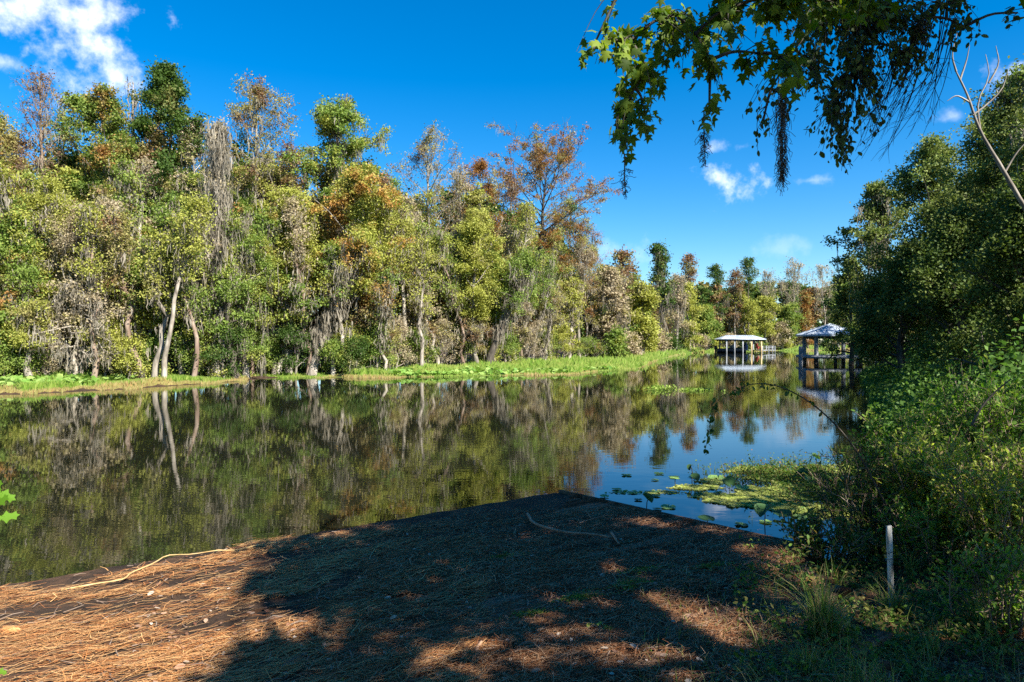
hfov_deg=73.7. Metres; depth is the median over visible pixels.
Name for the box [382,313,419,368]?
shrub
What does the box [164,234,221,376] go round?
water oak
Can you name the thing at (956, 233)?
black shaded oak
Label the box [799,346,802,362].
mooring post
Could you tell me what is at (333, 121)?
round topped tree
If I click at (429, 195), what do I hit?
understory maple
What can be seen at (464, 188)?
pale topped tree
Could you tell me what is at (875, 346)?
dark oak
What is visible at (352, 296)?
slender tree
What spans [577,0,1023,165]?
overhanging maple
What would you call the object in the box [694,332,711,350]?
shrub
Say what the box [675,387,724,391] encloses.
weed island
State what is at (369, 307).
slender tree
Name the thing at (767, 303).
yellow oak
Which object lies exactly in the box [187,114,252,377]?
moss draped tree
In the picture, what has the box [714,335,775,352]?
boathouse
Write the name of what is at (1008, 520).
shrub
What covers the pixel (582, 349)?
shrub
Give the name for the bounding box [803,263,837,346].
pale cypress
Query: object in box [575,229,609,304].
rusty tree
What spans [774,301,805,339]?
slim tree
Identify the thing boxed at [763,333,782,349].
shrub
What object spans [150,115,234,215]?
greyed gum
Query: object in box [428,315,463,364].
shrub
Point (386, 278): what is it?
slender tree
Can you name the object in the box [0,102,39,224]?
oak tree
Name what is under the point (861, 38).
overhanging oak
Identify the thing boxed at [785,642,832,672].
grass tuft
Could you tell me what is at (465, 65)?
sky
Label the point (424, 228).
water oak
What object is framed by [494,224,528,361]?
slender tree
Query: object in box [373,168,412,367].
bluish thin tree
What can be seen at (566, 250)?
turning maple
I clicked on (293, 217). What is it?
slender tree
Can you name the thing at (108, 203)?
slender tree
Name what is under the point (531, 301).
slender tree
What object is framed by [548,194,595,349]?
slim tree
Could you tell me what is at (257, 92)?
gum tree
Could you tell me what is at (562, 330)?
shrub
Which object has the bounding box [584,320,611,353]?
shrub
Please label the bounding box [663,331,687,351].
shrub
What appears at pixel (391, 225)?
slender tree
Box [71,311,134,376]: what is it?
shrub
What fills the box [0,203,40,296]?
faded gum
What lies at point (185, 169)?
water oak
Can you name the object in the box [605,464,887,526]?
duckweed
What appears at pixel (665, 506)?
lily pad
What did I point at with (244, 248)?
willow tree
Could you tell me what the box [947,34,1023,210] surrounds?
leaning dead tree
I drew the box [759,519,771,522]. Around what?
floating leaf
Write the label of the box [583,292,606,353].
slender tree
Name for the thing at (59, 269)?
slender tree
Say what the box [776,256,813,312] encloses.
wide cypress
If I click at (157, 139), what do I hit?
broad gum
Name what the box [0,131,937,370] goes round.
background woods
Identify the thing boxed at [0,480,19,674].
oak sapling
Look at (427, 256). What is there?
slender tree
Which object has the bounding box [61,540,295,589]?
fallen stick
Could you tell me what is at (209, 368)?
shrub
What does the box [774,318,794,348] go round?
dry tree
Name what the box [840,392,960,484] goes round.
shrub
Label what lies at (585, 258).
slender tree
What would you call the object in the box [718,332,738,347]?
shrub
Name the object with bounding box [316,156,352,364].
faded gum
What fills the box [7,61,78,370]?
cypress tree
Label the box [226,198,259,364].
water oak
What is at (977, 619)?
grass tuft
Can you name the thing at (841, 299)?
waterside oak
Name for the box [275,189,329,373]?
slender tree
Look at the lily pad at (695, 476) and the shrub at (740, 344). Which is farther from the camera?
the shrub at (740, 344)
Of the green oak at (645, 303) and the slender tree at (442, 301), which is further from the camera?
the green oak at (645, 303)
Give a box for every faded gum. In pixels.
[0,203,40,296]
[89,183,137,324]
[314,181,371,319]
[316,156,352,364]
[339,306,404,367]
[367,169,401,366]
[398,316,447,362]
[455,309,495,362]
[486,207,500,331]
[576,270,601,336]
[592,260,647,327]
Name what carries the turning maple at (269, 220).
on the ground at (552, 501)
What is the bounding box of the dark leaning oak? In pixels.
[477,244,552,363]
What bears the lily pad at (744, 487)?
in the water at (92, 480)
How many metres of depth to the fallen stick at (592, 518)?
7.61 m
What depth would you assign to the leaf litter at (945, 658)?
4.56 m
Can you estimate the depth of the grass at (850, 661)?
4.18 m
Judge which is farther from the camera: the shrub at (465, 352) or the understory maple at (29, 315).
the shrub at (465, 352)
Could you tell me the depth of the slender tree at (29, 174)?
35.99 m
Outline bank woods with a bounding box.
[911,157,1021,340]
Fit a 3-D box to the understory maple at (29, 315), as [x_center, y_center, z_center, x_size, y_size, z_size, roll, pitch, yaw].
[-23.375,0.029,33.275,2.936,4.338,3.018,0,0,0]
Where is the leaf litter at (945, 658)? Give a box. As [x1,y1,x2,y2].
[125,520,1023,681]
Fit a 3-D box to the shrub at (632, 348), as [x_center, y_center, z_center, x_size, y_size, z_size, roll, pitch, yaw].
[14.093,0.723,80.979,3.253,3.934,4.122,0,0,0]
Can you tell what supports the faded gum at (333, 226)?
on the ground at (552, 501)
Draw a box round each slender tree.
[0,158,52,358]
[0,245,53,371]
[10,166,65,369]
[37,224,72,372]
[46,237,80,366]
[57,198,119,377]
[74,194,131,372]
[85,203,145,378]
[89,188,147,371]
[102,148,162,351]
[130,225,197,376]
[140,188,203,375]
[153,207,199,374]
[249,248,277,373]
[250,238,285,373]
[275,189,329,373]
[276,188,323,374]
[276,218,322,357]
[313,237,355,374]
[317,242,353,326]
[353,297,393,366]
[359,262,417,369]
[360,201,419,306]
[394,263,444,363]
[399,233,446,365]
[428,226,470,364]
[431,241,458,365]
[454,272,481,352]
[493,198,542,360]
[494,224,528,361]
[509,230,539,358]
[531,252,561,358]
[531,286,570,359]
[556,292,583,356]
[563,238,597,348]
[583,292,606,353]
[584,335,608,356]
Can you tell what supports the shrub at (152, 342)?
on the ground at (552, 501)
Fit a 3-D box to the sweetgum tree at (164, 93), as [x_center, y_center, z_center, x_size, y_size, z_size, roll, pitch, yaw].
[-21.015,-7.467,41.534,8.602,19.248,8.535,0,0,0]
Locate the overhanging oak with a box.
[742,0,1023,173]
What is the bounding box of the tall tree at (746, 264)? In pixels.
[739,256,759,348]
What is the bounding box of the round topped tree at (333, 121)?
[274,93,395,333]
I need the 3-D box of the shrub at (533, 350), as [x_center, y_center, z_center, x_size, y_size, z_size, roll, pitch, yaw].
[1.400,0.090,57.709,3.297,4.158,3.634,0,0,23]
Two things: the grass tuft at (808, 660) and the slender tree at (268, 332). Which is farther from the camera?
the slender tree at (268, 332)
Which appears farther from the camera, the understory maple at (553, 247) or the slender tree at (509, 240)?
the understory maple at (553, 247)
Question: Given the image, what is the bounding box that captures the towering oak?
[974,54,1023,300]
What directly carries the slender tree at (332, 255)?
on the ground at (552, 501)
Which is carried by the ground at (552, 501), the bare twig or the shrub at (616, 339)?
the shrub at (616, 339)
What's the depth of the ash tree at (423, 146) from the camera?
52.20 m
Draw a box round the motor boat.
[714,344,745,352]
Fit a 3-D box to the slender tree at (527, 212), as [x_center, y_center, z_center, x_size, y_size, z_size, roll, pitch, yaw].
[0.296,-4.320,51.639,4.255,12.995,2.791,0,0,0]
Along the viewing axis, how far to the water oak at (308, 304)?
39.59 m
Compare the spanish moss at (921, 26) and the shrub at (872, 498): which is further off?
the shrub at (872, 498)
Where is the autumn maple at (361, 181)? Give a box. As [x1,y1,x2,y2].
[286,159,419,367]
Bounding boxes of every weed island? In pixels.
[638,382,681,390]
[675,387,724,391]
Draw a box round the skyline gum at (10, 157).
[0,127,57,354]
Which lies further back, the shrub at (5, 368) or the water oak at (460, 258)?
the water oak at (460, 258)
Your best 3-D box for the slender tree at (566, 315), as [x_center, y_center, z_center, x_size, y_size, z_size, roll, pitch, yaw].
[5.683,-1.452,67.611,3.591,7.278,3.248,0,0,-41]
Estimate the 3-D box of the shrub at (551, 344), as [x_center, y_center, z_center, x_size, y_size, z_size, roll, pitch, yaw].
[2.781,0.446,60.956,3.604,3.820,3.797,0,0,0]
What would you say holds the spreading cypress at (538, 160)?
on the ground at (552, 501)
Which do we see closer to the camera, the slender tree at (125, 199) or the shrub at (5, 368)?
the shrub at (5, 368)
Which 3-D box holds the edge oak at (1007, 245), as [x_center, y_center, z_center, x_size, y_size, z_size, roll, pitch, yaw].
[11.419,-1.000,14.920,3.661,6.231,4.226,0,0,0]
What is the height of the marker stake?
0.744 m
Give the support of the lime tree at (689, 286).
on the ground at (552, 501)
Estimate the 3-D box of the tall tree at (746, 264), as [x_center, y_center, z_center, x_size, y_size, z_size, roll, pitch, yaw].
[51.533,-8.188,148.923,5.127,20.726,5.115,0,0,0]
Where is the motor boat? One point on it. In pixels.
(730, 349)
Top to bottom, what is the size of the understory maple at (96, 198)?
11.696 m
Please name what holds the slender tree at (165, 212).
on the ground at (552, 501)
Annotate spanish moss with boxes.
[612,153,634,199]
[694,112,712,167]
[766,80,795,195]
[909,6,936,44]
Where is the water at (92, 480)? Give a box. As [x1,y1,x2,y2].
[0,350,901,584]
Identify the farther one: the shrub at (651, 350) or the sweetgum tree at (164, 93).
the shrub at (651, 350)
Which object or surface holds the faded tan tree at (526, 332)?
on the ground at (552, 501)
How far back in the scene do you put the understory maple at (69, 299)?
36.71 m
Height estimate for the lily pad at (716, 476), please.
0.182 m
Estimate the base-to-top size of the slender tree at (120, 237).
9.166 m
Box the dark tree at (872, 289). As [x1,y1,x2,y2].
[848,271,907,367]
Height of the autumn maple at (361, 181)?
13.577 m
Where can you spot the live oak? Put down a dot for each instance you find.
(873, 211)
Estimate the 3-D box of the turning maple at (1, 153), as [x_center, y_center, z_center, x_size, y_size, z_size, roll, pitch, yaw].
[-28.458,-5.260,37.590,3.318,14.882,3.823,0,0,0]
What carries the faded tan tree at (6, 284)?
on the ground at (552, 501)
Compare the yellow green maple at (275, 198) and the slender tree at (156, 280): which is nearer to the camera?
the slender tree at (156, 280)
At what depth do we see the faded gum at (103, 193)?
36.94 m
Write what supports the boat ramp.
on the ground at (552, 501)
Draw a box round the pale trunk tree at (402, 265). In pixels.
[376,208,424,366]
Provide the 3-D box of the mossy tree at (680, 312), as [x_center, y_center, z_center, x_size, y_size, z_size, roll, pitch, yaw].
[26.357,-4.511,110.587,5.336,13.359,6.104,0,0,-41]
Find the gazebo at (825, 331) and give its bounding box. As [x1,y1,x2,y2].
[796,323,863,363]
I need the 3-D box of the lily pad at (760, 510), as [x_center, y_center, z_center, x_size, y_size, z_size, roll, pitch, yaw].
[2.866,2.055,7.798,0.190,0.391,0.204,0,0,0]
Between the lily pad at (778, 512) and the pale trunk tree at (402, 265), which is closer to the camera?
the lily pad at (778, 512)
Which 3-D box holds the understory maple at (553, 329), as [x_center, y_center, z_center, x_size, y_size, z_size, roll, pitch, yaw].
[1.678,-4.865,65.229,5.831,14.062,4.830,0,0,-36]
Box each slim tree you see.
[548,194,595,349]
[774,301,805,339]
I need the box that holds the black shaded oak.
[884,192,1023,392]
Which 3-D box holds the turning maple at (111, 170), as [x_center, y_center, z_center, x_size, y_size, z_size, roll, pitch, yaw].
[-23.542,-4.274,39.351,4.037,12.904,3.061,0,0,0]
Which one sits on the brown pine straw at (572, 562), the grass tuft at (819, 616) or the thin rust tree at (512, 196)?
the grass tuft at (819, 616)
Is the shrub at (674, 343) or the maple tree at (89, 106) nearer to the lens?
the maple tree at (89, 106)
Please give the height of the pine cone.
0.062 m
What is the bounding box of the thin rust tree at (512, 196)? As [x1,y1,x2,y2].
[495,169,538,359]
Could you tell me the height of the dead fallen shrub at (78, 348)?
5.441 m
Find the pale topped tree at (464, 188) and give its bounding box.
[434,158,473,346]
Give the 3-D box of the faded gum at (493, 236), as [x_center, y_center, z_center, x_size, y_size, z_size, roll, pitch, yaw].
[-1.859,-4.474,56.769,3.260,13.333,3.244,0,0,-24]
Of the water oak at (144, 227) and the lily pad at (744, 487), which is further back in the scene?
the water oak at (144, 227)
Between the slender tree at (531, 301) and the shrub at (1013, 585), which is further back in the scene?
the slender tree at (531, 301)
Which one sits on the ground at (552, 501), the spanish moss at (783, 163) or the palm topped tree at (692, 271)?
the palm topped tree at (692, 271)
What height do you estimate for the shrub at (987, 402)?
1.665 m
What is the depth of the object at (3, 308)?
32.61 m
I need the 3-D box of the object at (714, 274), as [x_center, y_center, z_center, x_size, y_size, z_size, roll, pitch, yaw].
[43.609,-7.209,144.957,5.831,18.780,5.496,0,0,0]
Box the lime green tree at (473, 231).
[447,205,509,363]
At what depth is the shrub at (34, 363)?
32.94 m
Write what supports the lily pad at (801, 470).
in the water at (92, 480)
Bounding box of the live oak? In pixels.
[820,178,912,363]
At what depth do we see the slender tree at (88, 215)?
33.93 m
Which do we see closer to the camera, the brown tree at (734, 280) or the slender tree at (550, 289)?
the slender tree at (550, 289)
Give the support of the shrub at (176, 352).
on the ground at (552, 501)
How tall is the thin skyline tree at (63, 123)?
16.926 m
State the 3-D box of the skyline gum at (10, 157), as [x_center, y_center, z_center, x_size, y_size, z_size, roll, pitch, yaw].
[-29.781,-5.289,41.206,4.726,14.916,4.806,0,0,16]
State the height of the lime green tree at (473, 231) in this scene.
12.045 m
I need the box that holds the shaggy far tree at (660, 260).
[644,238,679,351]
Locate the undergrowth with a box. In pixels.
[859,314,1023,526]
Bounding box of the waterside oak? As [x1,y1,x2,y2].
[817,251,865,364]
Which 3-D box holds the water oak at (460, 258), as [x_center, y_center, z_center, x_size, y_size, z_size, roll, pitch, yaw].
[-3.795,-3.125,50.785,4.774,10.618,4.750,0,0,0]
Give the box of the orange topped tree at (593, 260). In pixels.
[554,220,600,356]
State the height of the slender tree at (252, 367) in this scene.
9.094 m
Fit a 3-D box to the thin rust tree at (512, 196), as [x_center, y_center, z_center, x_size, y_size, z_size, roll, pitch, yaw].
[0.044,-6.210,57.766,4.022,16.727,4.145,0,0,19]
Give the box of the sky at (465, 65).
[0,0,1023,342]
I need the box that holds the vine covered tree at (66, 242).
[43,198,118,370]
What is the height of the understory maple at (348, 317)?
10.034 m
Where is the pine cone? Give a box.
[0,626,20,633]
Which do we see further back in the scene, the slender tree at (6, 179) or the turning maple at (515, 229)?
the turning maple at (515, 229)
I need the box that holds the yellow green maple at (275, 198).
[247,182,321,373]
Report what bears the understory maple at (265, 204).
on the ground at (552, 501)
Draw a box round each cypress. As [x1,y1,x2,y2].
[469,117,621,359]
[608,244,639,332]
[757,268,784,346]
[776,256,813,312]
[797,290,814,348]
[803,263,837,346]
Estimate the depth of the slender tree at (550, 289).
58.48 m
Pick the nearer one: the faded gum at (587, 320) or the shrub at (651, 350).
the faded gum at (587, 320)
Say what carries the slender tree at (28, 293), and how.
on the ground at (552, 501)
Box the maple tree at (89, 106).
[54,80,160,366]
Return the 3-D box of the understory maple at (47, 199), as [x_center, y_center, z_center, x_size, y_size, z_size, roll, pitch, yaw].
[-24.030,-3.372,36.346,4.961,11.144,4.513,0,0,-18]
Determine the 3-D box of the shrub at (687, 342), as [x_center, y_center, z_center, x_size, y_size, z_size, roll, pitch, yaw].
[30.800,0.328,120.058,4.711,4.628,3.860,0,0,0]
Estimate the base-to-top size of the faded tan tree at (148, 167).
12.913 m
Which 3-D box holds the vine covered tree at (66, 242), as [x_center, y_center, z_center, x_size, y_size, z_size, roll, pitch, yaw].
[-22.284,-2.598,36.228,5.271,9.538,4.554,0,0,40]
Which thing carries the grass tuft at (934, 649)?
on the ground at (552, 501)
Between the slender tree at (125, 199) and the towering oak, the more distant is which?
the slender tree at (125, 199)
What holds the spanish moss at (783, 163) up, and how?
hanging from the overhanging oak
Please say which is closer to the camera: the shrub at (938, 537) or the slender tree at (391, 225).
the shrub at (938, 537)
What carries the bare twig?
attached to the shrub at (918, 483)
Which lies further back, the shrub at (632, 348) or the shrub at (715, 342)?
the shrub at (715, 342)
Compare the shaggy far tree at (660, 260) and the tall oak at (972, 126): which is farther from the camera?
the shaggy far tree at (660, 260)
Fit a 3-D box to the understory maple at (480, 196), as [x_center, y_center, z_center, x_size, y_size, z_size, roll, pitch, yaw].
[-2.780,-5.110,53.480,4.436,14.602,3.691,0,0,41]
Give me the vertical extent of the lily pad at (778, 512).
0.240 m
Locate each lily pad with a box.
[643,493,653,507]
[661,504,675,508]
[689,473,699,482]
[697,515,714,520]
[708,475,723,479]
[722,475,734,492]
[735,484,748,489]
[754,503,770,523]
[773,509,791,517]
[796,467,807,477]
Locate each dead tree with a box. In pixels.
[121,76,143,337]
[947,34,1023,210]
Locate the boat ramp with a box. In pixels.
[240,490,893,681]
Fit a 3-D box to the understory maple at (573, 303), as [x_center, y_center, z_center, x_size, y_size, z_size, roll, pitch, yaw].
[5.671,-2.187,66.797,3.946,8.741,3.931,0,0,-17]
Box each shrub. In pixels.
[0,318,53,375]
[0,319,33,376]
[11,320,67,375]
[23,275,124,374]
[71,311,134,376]
[103,326,159,378]
[120,328,175,375]
[169,314,208,375]
[187,325,231,377]
[189,321,251,377]
[249,332,297,372]
[270,319,315,373]
[315,333,355,374]
[327,327,379,373]
[359,316,400,369]
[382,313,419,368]
[397,324,442,364]
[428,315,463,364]
[442,320,481,363]
[469,335,503,361]
[498,330,528,362]
[521,319,546,358]
[529,327,564,358]
[547,322,577,357]
[571,336,610,356]
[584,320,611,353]
[602,324,630,357]
[624,331,644,356]
[636,338,659,352]
[652,328,672,353]
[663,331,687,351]
[678,331,701,352]
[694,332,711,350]
[708,340,722,348]
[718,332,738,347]
[737,341,756,349]
[750,330,770,348]
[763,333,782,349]
[773,338,795,348]
[774,507,885,569]
[780,442,914,550]
[792,336,808,345]
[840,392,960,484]
[850,416,1022,555]
[858,489,1007,569]
[883,355,1023,498]
[911,427,1023,576]
[926,533,1023,636]
[948,386,1023,473]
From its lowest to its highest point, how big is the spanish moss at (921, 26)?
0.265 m
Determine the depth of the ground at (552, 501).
5.33 m
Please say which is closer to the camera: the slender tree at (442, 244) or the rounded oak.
the rounded oak
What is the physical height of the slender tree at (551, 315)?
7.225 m
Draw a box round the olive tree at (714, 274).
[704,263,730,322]
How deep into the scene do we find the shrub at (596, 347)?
70.69 m
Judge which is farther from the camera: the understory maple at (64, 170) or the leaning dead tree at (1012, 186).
the understory maple at (64, 170)
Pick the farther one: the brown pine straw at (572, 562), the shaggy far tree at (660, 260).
the shaggy far tree at (660, 260)
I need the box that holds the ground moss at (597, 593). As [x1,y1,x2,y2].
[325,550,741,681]
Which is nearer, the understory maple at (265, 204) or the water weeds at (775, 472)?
the water weeds at (775, 472)
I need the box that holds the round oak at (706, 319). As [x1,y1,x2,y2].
[694,303,725,349]
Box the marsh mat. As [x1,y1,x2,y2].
[234,350,783,381]
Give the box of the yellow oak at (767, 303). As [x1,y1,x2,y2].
[750,295,782,349]
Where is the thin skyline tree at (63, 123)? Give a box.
[35,104,93,369]
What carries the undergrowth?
on the ground at (552, 501)
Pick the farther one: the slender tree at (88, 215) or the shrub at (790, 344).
the shrub at (790, 344)
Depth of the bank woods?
31.31 m
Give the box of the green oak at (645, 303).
[620,280,665,352]
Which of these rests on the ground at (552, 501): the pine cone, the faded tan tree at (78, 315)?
the faded tan tree at (78, 315)
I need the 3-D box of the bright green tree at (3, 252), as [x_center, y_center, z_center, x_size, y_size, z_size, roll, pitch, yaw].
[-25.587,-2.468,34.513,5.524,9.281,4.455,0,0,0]
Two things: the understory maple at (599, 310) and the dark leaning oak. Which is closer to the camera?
the dark leaning oak
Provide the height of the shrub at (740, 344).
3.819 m
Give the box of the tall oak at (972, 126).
[917,105,1018,342]
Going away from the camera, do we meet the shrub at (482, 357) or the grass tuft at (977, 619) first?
the grass tuft at (977, 619)
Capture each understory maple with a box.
[0,296,68,376]
[1,169,84,370]
[46,164,92,369]
[46,232,104,370]
[87,179,132,369]
[232,199,278,372]
[249,148,309,365]
[313,218,382,367]
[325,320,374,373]
[411,189,456,357]
[460,180,503,334]
[505,227,560,357]
[535,228,576,355]
[554,275,585,357]
[577,243,603,334]
[580,301,610,342]
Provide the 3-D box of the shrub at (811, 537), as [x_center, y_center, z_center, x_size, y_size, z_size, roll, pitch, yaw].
[2.937,1.835,6.329,0.854,0.598,0.828,0,0,0]
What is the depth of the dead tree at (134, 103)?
43.19 m
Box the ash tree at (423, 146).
[386,119,466,354]
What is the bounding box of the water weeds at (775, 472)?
[688,449,883,525]
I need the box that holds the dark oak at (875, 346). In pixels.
[842,233,978,379]
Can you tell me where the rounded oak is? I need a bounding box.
[843,128,971,350]
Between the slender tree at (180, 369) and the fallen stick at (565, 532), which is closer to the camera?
the fallen stick at (565, 532)
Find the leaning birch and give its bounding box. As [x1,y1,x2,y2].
[153,186,221,377]
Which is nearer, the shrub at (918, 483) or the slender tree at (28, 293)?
the shrub at (918, 483)
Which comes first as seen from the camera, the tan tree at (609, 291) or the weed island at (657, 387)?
the weed island at (657, 387)
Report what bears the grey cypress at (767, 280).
on the ground at (552, 501)
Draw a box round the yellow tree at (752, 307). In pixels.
[727,292,765,335]
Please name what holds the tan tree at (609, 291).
on the ground at (552, 501)
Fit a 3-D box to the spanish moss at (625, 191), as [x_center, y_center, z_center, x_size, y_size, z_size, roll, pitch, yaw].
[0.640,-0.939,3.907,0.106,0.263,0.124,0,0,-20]
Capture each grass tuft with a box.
[756,562,872,645]
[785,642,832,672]
[824,548,859,585]
[847,572,930,618]
[893,621,953,659]
[950,585,1019,636]
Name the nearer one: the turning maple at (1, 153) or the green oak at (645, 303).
the turning maple at (1, 153)
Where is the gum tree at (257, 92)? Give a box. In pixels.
[222,69,302,363]
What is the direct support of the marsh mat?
on the water at (92, 480)
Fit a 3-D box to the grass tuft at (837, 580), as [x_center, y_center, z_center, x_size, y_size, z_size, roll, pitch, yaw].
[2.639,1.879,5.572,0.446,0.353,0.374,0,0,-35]
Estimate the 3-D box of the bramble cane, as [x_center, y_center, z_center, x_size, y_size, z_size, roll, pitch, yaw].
[2.650,1.039,6.149,1.982,1.430,0.169,0,0,-11]
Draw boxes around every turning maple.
[0,112,23,368]
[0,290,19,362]
[72,160,133,368]
[164,196,205,370]
[232,200,292,374]
[502,202,555,360]
[539,210,581,338]
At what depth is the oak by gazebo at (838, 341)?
157.92 m
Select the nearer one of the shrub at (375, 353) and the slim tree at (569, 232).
the shrub at (375, 353)
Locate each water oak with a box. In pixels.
[104,256,170,377]
[139,184,176,367]
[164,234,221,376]
[165,126,211,370]
[195,263,258,378]
[224,164,261,363]
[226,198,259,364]
[257,271,330,373]
[397,218,457,363]
[439,230,489,364]
[475,249,510,338]
[502,273,541,308]
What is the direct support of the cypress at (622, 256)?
on the ground at (552, 501)
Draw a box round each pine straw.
[0,522,498,681]
[296,503,1023,681]
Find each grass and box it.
[0,345,849,394]
[631,565,1023,681]
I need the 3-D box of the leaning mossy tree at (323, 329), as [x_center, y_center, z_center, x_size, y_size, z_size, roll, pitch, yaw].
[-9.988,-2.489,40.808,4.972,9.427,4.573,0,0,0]
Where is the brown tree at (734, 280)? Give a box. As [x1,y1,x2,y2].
[721,267,747,345]
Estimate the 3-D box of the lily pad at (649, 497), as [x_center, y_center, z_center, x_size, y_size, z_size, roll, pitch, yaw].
[1.716,2.078,8.566,0.139,0.346,0.137,0,0,0]
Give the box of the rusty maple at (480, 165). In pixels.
[441,153,508,341]
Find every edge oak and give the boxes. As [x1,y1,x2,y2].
[921,164,1023,396]
[946,59,1023,373]
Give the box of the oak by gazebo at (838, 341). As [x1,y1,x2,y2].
[819,290,854,347]
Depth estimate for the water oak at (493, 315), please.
51.33 m
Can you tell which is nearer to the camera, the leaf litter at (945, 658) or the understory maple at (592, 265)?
the leaf litter at (945, 658)
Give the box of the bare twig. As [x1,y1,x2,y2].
[970,378,1010,425]
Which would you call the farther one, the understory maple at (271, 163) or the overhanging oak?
the understory maple at (271, 163)
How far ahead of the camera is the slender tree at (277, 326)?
40.77 m
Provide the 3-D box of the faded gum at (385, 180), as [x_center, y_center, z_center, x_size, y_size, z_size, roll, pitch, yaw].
[-9.248,-4.780,46.781,4.085,13.907,3.837,0,0,0]
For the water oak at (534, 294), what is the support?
on the ground at (552, 501)
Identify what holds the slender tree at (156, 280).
on the ground at (552, 501)
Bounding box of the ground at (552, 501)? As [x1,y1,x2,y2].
[0,343,1023,681]
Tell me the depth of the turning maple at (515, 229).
58.06 m
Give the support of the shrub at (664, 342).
on the ground at (552, 501)
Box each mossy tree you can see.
[306,220,383,375]
[664,272,695,349]
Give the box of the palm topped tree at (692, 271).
[678,252,699,347]
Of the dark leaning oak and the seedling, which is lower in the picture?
the seedling
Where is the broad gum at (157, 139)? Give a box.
[113,120,180,369]
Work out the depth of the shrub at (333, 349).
40.14 m
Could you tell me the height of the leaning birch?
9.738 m
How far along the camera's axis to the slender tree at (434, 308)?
46.57 m
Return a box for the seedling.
[587,621,619,632]
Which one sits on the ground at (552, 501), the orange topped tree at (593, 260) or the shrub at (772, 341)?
the orange topped tree at (593, 260)
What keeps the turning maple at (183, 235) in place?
on the ground at (552, 501)
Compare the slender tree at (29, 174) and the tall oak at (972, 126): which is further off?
the slender tree at (29, 174)
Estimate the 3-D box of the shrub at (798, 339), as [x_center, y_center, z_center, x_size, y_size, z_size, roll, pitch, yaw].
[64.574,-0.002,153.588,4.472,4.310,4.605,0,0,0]
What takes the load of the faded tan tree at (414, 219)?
on the ground at (552, 501)
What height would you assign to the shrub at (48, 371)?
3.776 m
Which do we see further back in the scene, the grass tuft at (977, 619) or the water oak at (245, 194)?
the water oak at (245, 194)
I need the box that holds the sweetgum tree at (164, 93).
[117,55,211,369]
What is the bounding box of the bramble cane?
[702,378,896,527]
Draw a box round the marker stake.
[886,525,893,605]
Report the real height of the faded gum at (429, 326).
4.091 m
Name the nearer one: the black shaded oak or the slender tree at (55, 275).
the black shaded oak
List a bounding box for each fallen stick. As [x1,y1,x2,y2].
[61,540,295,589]
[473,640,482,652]
[526,512,619,543]
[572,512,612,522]
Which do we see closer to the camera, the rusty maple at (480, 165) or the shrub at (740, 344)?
the rusty maple at (480, 165)
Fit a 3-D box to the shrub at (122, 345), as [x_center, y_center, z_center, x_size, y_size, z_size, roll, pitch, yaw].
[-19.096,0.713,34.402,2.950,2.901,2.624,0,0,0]
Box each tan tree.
[0,256,61,372]
[48,265,131,373]
[116,153,168,335]
[394,190,431,366]
[508,300,545,359]
[590,262,635,346]
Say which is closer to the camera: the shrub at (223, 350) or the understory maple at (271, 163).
the shrub at (223, 350)
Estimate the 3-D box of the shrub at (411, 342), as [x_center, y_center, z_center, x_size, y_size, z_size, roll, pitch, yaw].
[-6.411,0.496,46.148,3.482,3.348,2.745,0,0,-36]
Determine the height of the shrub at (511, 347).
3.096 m
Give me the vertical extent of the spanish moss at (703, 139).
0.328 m
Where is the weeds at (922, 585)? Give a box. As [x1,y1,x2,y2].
[732,535,1023,681]
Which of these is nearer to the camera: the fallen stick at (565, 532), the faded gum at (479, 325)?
the fallen stick at (565, 532)
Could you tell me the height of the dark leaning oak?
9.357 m
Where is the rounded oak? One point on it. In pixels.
(923, 184)
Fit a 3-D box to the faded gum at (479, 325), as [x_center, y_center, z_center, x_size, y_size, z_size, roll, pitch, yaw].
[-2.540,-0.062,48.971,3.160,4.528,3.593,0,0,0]
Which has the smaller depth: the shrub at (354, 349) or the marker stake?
the marker stake
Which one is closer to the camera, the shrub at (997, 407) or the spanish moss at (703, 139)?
the spanish moss at (703, 139)
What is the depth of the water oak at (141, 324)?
35.07 m
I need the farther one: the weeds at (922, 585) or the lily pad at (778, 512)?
the lily pad at (778, 512)
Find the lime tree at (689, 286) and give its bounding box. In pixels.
[678,282,707,351]
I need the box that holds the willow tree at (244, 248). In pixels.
[190,207,289,377]
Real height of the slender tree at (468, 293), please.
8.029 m
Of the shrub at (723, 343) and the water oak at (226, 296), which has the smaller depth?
the water oak at (226, 296)
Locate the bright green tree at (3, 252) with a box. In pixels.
[0,200,64,368]

